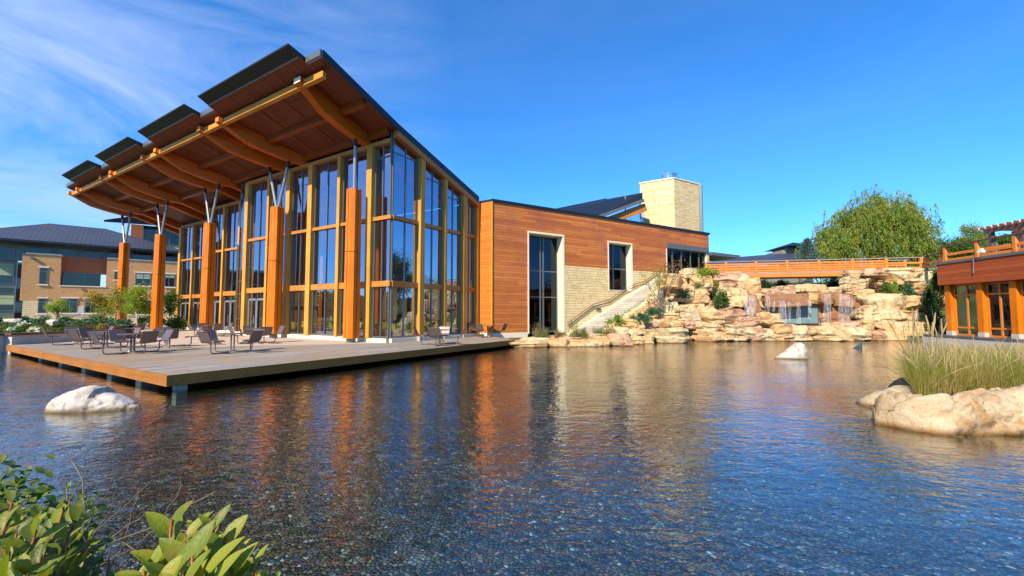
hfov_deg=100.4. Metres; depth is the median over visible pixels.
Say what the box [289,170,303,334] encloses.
window
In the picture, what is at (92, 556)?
rose shrub
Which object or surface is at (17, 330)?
garden plant
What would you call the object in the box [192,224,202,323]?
window
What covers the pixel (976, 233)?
broadleaf tree
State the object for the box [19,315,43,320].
garden plant
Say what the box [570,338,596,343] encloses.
boulder
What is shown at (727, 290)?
boulder
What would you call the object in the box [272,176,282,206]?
window
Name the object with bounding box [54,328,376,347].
terrace
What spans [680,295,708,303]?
boulder
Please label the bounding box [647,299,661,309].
boulder
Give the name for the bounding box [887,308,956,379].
seed stalks
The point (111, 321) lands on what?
garden plant
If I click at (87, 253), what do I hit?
window
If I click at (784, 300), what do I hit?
boulder
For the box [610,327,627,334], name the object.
boulder
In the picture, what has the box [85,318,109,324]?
garden plant
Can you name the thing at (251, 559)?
rose shrub
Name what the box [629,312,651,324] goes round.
shrub
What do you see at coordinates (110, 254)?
window
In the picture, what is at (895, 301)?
boulder
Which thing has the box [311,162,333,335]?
window
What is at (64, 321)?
garden plant
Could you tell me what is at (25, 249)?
window
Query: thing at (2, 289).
window
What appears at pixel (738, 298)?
boulder
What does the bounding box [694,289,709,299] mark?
boulder
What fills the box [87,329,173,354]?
picnic table
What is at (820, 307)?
rock wall
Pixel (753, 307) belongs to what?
rock
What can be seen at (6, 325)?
garden plant
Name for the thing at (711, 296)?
hillside
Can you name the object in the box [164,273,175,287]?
window
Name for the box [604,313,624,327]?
shrub
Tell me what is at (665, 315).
boulder
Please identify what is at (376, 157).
window
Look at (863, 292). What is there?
boulder
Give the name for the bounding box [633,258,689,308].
tree
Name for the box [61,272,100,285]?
window
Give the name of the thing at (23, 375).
water
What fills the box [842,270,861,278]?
boulder
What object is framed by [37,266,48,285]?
window
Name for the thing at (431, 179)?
window
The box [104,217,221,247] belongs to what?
office
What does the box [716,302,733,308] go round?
boulder
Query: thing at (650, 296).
boulder
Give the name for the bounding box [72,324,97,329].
garden plant
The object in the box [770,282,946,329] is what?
ground
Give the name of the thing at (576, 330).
grass tuft
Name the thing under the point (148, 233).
window
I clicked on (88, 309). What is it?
window
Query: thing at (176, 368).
timber deck
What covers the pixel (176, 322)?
shrub
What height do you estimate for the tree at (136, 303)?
4.462 m
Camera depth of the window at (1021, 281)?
23.06 m
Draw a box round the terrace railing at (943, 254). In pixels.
[924,232,1023,267]
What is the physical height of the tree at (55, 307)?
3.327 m
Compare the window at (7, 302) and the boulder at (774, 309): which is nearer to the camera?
the boulder at (774, 309)
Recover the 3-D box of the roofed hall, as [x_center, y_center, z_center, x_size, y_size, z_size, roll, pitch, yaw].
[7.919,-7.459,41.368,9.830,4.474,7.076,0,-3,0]
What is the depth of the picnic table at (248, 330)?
21.81 m
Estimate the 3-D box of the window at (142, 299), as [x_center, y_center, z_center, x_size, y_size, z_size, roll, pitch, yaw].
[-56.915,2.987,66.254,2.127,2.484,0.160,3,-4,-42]
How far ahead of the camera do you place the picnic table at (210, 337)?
16.57 m
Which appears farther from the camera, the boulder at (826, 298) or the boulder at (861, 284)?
the boulder at (861, 284)
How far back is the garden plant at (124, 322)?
31.55 m
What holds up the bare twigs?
attached to the broadleaf shrub at (42, 552)
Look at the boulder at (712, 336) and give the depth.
29.13 m
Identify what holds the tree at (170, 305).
on the ground at (553, 333)
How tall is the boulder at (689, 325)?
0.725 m
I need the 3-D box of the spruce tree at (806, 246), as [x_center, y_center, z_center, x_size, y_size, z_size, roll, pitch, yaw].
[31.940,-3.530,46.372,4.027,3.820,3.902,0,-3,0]
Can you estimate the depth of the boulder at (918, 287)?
34.33 m
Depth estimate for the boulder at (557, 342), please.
24.56 m
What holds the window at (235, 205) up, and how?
in the glass pavilion
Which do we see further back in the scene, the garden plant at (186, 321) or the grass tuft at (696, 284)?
the garden plant at (186, 321)
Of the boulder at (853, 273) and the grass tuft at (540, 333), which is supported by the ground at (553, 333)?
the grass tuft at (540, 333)
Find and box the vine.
[927,262,944,299]
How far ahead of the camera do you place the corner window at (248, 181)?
30.90 m
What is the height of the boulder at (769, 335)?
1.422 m
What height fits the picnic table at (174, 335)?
0.873 m
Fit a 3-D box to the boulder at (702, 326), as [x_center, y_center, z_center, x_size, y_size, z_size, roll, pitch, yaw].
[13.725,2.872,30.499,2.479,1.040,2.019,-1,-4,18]
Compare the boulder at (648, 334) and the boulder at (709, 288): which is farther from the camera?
the boulder at (709, 288)
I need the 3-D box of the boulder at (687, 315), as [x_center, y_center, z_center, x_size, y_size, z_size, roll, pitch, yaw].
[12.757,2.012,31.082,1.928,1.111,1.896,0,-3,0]
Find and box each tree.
[43,298,72,317]
[81,289,115,320]
[103,284,128,318]
[116,282,151,325]
[163,288,185,318]
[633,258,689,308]
[792,238,826,270]
[794,184,952,282]
[917,236,984,264]
[950,219,992,256]
[982,233,1012,250]
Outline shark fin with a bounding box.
[853,341,862,347]
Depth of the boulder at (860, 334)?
29.79 m
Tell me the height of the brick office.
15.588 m
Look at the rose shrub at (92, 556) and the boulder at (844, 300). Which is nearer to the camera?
the rose shrub at (92, 556)
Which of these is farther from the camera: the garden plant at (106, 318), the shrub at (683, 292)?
the garden plant at (106, 318)
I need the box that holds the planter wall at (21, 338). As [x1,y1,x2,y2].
[0,327,132,352]
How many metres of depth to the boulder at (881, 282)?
34.74 m
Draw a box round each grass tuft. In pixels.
[531,323,549,337]
[554,328,567,337]
[568,320,589,338]
[589,321,617,334]
[691,282,704,287]
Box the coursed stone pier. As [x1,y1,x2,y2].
[920,268,936,281]
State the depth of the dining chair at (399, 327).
24.83 m
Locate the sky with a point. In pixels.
(781, 111)
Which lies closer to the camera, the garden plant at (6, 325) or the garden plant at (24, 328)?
the garden plant at (24, 328)
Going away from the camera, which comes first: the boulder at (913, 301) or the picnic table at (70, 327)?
the picnic table at (70, 327)
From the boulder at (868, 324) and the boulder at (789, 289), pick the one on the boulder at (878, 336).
the boulder at (868, 324)
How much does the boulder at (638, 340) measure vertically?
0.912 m
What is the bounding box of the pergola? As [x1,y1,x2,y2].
[978,219,1023,252]
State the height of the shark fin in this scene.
0.781 m
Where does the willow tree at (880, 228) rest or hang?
on the ground at (942, 311)
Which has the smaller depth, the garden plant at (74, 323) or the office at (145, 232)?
the garden plant at (74, 323)
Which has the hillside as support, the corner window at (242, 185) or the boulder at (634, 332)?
the boulder at (634, 332)
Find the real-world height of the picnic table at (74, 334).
0.873 m
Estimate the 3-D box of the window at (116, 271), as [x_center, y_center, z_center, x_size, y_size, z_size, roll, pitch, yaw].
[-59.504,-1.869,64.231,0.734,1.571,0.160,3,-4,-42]
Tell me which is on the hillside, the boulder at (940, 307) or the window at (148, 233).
the boulder at (940, 307)
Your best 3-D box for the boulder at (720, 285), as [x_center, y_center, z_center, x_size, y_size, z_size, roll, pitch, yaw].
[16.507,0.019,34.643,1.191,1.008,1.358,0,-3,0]
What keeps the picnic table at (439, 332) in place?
on the timber deck
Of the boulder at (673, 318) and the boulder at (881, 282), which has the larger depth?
the boulder at (881, 282)
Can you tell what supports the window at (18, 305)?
in the red brick building at (18, 309)
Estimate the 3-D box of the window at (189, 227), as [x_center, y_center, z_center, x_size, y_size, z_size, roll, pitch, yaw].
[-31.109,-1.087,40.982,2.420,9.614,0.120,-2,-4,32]
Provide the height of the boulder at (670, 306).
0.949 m
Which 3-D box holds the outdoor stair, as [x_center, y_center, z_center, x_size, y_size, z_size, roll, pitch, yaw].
[9.377,1.468,33.203,10.900,5.776,2.465,2,-4,-31]
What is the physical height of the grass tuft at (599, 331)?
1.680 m
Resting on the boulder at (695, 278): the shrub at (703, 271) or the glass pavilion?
the shrub at (703, 271)
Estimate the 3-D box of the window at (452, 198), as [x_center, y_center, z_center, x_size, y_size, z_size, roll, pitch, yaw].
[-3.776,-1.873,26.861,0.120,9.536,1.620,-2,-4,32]
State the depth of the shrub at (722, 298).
31.97 m
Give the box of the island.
[888,377,971,395]
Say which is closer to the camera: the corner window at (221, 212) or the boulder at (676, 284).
the boulder at (676, 284)
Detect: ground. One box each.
[370,330,946,363]
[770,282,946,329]
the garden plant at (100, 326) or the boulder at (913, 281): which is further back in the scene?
the boulder at (913, 281)
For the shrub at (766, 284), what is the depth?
38.55 m
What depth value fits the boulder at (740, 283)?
34.22 m
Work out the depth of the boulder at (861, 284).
34.17 m
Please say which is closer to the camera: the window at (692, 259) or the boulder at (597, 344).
the boulder at (597, 344)
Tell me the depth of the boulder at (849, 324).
30.43 m
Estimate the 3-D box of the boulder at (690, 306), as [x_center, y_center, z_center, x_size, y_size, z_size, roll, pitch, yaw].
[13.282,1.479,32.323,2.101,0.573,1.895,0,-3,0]
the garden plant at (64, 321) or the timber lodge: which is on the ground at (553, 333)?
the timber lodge
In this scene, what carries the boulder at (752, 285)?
on the hillside
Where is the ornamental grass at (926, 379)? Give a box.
[871,343,1023,395]
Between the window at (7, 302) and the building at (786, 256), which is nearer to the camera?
the window at (7, 302)
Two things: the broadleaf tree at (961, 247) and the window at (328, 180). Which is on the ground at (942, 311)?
the broadleaf tree at (961, 247)
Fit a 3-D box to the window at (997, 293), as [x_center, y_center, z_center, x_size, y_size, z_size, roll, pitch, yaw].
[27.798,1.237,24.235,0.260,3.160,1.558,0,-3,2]
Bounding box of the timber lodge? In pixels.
[923,250,1023,348]
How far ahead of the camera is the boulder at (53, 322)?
25.77 m
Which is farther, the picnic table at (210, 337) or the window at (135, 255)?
the window at (135, 255)
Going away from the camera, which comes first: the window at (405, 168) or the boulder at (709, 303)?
the window at (405, 168)
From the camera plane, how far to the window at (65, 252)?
62.78 m
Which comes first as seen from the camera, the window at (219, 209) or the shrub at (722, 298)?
the shrub at (722, 298)
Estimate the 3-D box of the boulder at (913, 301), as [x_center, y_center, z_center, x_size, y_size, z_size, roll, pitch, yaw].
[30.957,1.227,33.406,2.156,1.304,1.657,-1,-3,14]
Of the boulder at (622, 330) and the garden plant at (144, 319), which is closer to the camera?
the boulder at (622, 330)
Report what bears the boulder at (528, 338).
on the boulder at (529, 343)
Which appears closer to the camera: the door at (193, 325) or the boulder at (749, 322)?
the boulder at (749, 322)
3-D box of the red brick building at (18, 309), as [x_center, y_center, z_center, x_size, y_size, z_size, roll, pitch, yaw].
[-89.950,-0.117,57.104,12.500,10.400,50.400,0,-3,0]
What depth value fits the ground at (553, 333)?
29.61 m
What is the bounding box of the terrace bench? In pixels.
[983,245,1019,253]
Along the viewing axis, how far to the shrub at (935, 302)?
31.53 m
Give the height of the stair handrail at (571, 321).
4.612 m
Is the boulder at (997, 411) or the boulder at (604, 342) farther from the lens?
the boulder at (604, 342)
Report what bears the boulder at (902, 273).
on the hillside
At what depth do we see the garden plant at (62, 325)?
26.13 m
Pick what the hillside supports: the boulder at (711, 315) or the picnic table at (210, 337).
the boulder at (711, 315)
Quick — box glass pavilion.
[61,43,479,342]
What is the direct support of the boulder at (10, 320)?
on the planting soil
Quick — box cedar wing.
[479,199,739,337]
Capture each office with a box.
[0,223,177,323]
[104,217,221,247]
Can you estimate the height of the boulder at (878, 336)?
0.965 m
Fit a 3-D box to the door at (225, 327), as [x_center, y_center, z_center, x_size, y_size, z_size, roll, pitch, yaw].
[-22.734,2.148,34.080,0.960,2.310,0.035,-2,-4,32]
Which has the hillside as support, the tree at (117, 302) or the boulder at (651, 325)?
the boulder at (651, 325)
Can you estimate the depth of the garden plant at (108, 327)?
27.06 m
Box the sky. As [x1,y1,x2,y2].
[0,0,1023,286]
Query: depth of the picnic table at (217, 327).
27.87 m
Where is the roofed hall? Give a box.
[556,193,646,221]
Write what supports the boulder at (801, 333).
on the hillside
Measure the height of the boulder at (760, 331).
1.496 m
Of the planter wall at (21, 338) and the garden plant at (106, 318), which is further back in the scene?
the garden plant at (106, 318)
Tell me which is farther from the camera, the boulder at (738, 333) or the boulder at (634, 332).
the boulder at (738, 333)
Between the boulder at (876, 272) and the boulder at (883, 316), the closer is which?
the boulder at (883, 316)
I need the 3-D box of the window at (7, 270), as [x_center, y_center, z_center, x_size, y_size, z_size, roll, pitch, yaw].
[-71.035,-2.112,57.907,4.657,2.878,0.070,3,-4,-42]
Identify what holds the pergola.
on the timber lodge
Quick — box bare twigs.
[60,460,217,575]
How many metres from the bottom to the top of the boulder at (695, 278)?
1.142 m
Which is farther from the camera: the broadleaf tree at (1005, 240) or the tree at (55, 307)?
the tree at (55, 307)
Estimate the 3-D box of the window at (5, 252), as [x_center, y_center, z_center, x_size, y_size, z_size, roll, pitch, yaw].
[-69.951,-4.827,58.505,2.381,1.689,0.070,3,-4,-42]
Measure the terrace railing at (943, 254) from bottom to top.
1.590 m
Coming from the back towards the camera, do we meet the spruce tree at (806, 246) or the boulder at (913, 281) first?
the spruce tree at (806, 246)
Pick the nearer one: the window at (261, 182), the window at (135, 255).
the window at (261, 182)
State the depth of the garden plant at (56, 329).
24.24 m
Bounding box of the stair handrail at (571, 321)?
[567,271,659,325]
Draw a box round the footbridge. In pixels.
[703,257,923,278]
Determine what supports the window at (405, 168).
in the glass pavilion
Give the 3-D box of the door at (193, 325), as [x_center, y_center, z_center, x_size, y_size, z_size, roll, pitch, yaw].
[-29.394,2.469,39.576,0.935,2.310,0.111,-2,-4,32]
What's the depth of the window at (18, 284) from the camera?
72.58 m
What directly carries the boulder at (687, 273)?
on the boulder at (695, 278)
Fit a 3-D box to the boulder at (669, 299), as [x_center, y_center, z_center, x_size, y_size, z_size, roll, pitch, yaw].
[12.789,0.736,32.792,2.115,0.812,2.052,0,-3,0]
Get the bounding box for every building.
[14,262,22,318]
[709,252,813,282]
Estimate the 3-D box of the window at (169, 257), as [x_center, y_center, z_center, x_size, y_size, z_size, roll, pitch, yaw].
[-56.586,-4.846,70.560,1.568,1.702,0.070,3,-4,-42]
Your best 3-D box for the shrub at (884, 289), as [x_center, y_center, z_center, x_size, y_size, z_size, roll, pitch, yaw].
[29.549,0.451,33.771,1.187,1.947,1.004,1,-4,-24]
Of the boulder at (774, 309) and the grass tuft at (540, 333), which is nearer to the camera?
the grass tuft at (540, 333)
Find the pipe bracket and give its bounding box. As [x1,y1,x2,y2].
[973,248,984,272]
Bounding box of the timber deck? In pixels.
[6,336,514,396]
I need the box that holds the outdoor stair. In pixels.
[568,274,686,335]
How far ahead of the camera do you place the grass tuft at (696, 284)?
33.37 m
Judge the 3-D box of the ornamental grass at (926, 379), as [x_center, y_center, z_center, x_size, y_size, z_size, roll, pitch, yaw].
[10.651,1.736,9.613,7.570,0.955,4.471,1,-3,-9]
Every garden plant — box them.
[2,322,15,328]
[4,327,26,332]
[10,317,45,326]
[10,325,29,330]
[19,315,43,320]
[40,315,51,320]
[45,327,64,331]
[48,322,67,328]
[56,317,81,324]
[57,315,72,322]
[68,322,83,325]
[69,315,98,325]
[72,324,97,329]
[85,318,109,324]
[96,323,104,328]
[98,316,114,321]
[105,317,120,323]
[105,324,121,328]
[114,318,136,326]
[140,316,165,322]
[182,317,196,326]
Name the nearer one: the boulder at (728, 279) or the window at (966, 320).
the window at (966, 320)
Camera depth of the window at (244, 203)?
33.37 m
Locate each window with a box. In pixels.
[0,247,14,259]
[0,262,14,283]
[0,287,14,293]
[0,294,14,310]
[15,301,22,312]
[16,278,20,288]
[22,247,51,255]
[36,297,47,313]
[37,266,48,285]
[57,248,77,256]
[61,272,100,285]
[61,297,78,313]
[83,250,103,258]
[83,297,99,313]
[107,251,118,257]
[113,270,117,280]
[132,252,151,259]
[134,272,151,286]
[137,299,150,314]
[142,225,221,247]
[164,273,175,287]
[166,253,175,261]
[180,227,190,317]
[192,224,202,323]
[213,209,220,322]
[213,212,221,317]
[223,205,235,327]
[236,181,248,331]
[237,185,260,327]
[239,203,244,328]
[247,182,262,327]
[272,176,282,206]
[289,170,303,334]
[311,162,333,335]
[340,154,362,336]
[372,131,392,337]
[389,136,417,337]
[424,170,442,335]
[448,188,460,334]
[467,202,473,332]
[528,231,564,333]
[608,241,632,290]
[666,248,706,273]
[780,305,818,323]
[953,284,977,335]
[986,281,1011,337]
[1020,280,1023,331]
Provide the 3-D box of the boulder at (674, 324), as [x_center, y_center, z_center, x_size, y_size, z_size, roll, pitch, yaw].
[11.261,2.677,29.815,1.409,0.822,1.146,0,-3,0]
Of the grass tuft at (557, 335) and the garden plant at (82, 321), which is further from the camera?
the garden plant at (82, 321)
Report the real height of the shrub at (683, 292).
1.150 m
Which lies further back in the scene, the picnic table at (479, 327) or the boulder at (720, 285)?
the boulder at (720, 285)
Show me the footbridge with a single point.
(787, 272)
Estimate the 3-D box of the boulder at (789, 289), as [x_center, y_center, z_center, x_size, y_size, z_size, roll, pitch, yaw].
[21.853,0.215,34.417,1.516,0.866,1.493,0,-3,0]
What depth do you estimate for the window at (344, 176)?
24.65 m
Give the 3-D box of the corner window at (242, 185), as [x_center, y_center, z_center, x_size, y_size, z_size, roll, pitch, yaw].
[-19.429,-2.179,31.537,0.050,10.691,1.350,-2,-4,32]
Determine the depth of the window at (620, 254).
35.17 m
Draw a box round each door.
[192,302,197,326]
[223,300,230,328]
[230,300,234,329]
[247,298,256,327]
[256,298,263,327]
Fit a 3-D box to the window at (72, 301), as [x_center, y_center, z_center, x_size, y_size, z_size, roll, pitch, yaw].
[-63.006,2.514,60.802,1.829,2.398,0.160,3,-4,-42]
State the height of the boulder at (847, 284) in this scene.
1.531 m
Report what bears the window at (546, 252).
in the cedar wing
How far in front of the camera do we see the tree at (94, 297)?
39.60 m
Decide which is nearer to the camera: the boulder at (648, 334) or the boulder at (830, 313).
the boulder at (648, 334)
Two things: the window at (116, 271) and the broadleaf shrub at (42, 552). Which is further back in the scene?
the window at (116, 271)
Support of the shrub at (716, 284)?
on the boulder at (727, 290)
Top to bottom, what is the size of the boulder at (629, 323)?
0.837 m
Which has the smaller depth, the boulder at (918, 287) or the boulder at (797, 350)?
the boulder at (797, 350)
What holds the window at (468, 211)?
in the glass pavilion
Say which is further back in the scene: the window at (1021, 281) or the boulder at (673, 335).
the boulder at (673, 335)
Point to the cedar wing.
(550, 269)
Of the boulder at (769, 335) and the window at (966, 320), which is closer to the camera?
the window at (966, 320)
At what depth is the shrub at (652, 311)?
29.04 m
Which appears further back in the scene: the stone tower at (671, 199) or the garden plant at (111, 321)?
the stone tower at (671, 199)
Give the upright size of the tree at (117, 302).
4.299 m
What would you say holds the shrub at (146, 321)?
on the terrace
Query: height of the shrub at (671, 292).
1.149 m
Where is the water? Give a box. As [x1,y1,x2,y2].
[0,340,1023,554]
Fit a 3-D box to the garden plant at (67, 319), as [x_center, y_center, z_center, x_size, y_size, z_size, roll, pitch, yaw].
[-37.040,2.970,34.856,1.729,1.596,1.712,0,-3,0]
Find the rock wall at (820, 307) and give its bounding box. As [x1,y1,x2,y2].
[745,304,829,325]
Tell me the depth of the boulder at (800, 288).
33.84 m
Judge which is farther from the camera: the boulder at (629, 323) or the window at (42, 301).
the window at (42, 301)
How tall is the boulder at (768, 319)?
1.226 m
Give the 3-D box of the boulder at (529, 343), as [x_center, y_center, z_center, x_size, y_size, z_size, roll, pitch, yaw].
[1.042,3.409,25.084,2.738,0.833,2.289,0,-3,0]
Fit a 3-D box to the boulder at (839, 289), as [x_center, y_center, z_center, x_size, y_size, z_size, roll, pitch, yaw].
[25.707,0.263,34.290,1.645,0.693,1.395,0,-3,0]
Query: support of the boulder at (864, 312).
on the hillside
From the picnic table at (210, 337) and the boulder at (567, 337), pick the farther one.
the boulder at (567, 337)
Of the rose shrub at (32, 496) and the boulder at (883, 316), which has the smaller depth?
the rose shrub at (32, 496)
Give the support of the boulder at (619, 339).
in the water
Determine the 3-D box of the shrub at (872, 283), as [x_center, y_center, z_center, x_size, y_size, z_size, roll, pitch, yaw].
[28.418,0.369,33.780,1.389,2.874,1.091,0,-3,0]
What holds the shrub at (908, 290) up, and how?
on the boulder at (913, 301)
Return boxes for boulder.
[3,319,26,322]
[43,385,142,434]
[46,319,58,325]
[509,339,547,347]
[520,337,549,339]
[545,338,568,346]
[549,335,580,343]
[567,342,602,346]
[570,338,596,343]
[587,333,607,339]
[596,338,611,345]
[607,333,632,345]
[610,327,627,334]
[620,318,645,329]
[628,329,643,335]
[630,335,644,344]
[641,329,654,341]
[644,321,660,329]
[646,286,663,305]
[646,312,675,318]
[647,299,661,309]
[649,317,670,327]
[652,327,689,344]
[657,274,682,288]
[662,302,678,311]
[665,293,693,301]
[668,321,684,327]
[669,316,677,321]
[675,309,701,320]
[678,304,704,310]
[679,268,697,278]
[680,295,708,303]
[681,285,694,292]
[683,321,695,329]
[686,284,713,292]
[687,273,712,284]
[689,330,733,341]
[691,321,721,330]
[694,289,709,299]
[698,307,725,324]
[704,301,716,307]
[709,282,723,293]
[710,271,740,287]
[715,287,730,301]
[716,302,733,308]
[718,308,746,323]
[720,324,754,341]
[729,287,747,307]
[733,316,760,326]
[735,273,748,288]
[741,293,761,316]
[744,277,761,293]
[751,326,766,340]
[753,312,783,327]
[755,294,767,307]
[761,288,782,294]
[761,293,811,306]
[761,307,782,312]
[762,328,775,340]
[770,324,794,340]
[771,285,795,293]
[774,342,807,359]
[786,284,809,293]
[791,324,812,340]
[797,283,829,303]
[807,325,854,341]
[816,293,834,305]
[819,302,861,325]
[821,321,862,328]
[828,287,841,292]
[832,292,858,307]
[839,276,857,293]
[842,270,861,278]
[847,327,871,340]
[850,309,907,321]
[852,293,907,309]
[853,289,874,295]
[854,385,930,427]
[855,305,879,321]
[857,278,875,289]
[860,268,887,276]
[860,319,874,332]
[870,384,1023,465]
[871,331,887,340]
[874,267,923,279]
[874,327,944,340]
[875,279,904,287]
[875,321,935,328]
[897,310,926,321]
[902,278,925,285]
[905,295,924,310]
[912,282,931,295]
[918,296,944,311]
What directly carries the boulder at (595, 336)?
on the hillside
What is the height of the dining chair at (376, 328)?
0.861 m
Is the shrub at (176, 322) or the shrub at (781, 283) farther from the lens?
the shrub at (781, 283)
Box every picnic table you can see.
[40,326,114,344]
[67,327,140,349]
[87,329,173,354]
[103,323,148,335]
[131,327,202,347]
[187,323,232,336]
[197,329,264,353]
[228,326,284,343]
[412,326,465,345]
[469,323,506,337]
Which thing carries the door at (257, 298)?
in the glass pavilion
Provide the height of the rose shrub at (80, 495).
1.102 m
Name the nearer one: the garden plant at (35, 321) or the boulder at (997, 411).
the boulder at (997, 411)
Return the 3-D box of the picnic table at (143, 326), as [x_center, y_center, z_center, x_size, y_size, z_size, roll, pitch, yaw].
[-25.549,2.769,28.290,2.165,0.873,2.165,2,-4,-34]
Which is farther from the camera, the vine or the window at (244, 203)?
the window at (244, 203)
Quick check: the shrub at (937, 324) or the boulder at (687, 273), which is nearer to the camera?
the shrub at (937, 324)
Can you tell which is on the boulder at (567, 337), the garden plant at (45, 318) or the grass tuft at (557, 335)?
the grass tuft at (557, 335)
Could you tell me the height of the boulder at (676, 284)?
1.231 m
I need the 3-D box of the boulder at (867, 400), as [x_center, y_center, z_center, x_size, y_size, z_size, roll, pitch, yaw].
[8.542,2.478,8.769,2.356,0.876,1.608,0,-3,-8]
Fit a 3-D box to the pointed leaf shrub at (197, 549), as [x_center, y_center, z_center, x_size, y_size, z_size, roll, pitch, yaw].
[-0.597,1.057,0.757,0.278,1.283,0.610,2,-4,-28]
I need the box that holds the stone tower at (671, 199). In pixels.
[639,171,703,231]
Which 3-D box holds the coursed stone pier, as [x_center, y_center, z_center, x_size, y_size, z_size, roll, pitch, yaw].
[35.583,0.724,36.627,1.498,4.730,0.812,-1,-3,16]
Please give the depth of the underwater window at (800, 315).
33.63 m
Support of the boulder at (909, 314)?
on the hillside
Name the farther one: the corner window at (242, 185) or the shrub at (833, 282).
the shrub at (833, 282)
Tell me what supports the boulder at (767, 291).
on the hillside
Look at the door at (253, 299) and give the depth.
29.42 m
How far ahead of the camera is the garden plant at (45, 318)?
42.34 m
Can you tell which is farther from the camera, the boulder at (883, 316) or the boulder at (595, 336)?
the boulder at (883, 316)
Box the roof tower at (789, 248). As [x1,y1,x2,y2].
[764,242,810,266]
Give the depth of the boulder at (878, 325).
30.66 m
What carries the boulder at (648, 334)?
on the hillside
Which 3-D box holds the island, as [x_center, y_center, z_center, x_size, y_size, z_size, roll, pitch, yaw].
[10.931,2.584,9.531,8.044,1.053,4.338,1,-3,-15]
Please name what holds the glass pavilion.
on the ground at (553, 333)
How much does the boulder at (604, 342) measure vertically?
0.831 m
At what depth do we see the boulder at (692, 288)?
33.14 m
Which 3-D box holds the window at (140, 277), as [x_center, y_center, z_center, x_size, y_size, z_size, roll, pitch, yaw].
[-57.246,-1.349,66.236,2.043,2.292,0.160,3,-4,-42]
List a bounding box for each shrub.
[0,454,129,575]
[0,490,105,575]
[27,477,115,575]
[79,541,113,575]
[114,500,267,575]
[144,318,164,328]
[163,315,186,329]
[247,550,280,575]
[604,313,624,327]
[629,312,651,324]
[645,307,662,317]
[664,286,679,300]
[676,286,691,300]
[693,265,719,279]
[712,288,729,309]
[713,277,719,287]
[760,279,773,288]
[774,279,790,286]
[826,277,839,286]
[865,274,881,292]
[878,282,893,293]
[889,279,902,293]
[900,281,918,295]
[919,281,945,317]
[919,306,945,333]
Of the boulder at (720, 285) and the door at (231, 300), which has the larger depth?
the boulder at (720, 285)
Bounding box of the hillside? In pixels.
[639,276,939,340]
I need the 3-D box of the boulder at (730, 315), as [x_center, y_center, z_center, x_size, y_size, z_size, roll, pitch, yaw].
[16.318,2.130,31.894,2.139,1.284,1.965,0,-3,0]

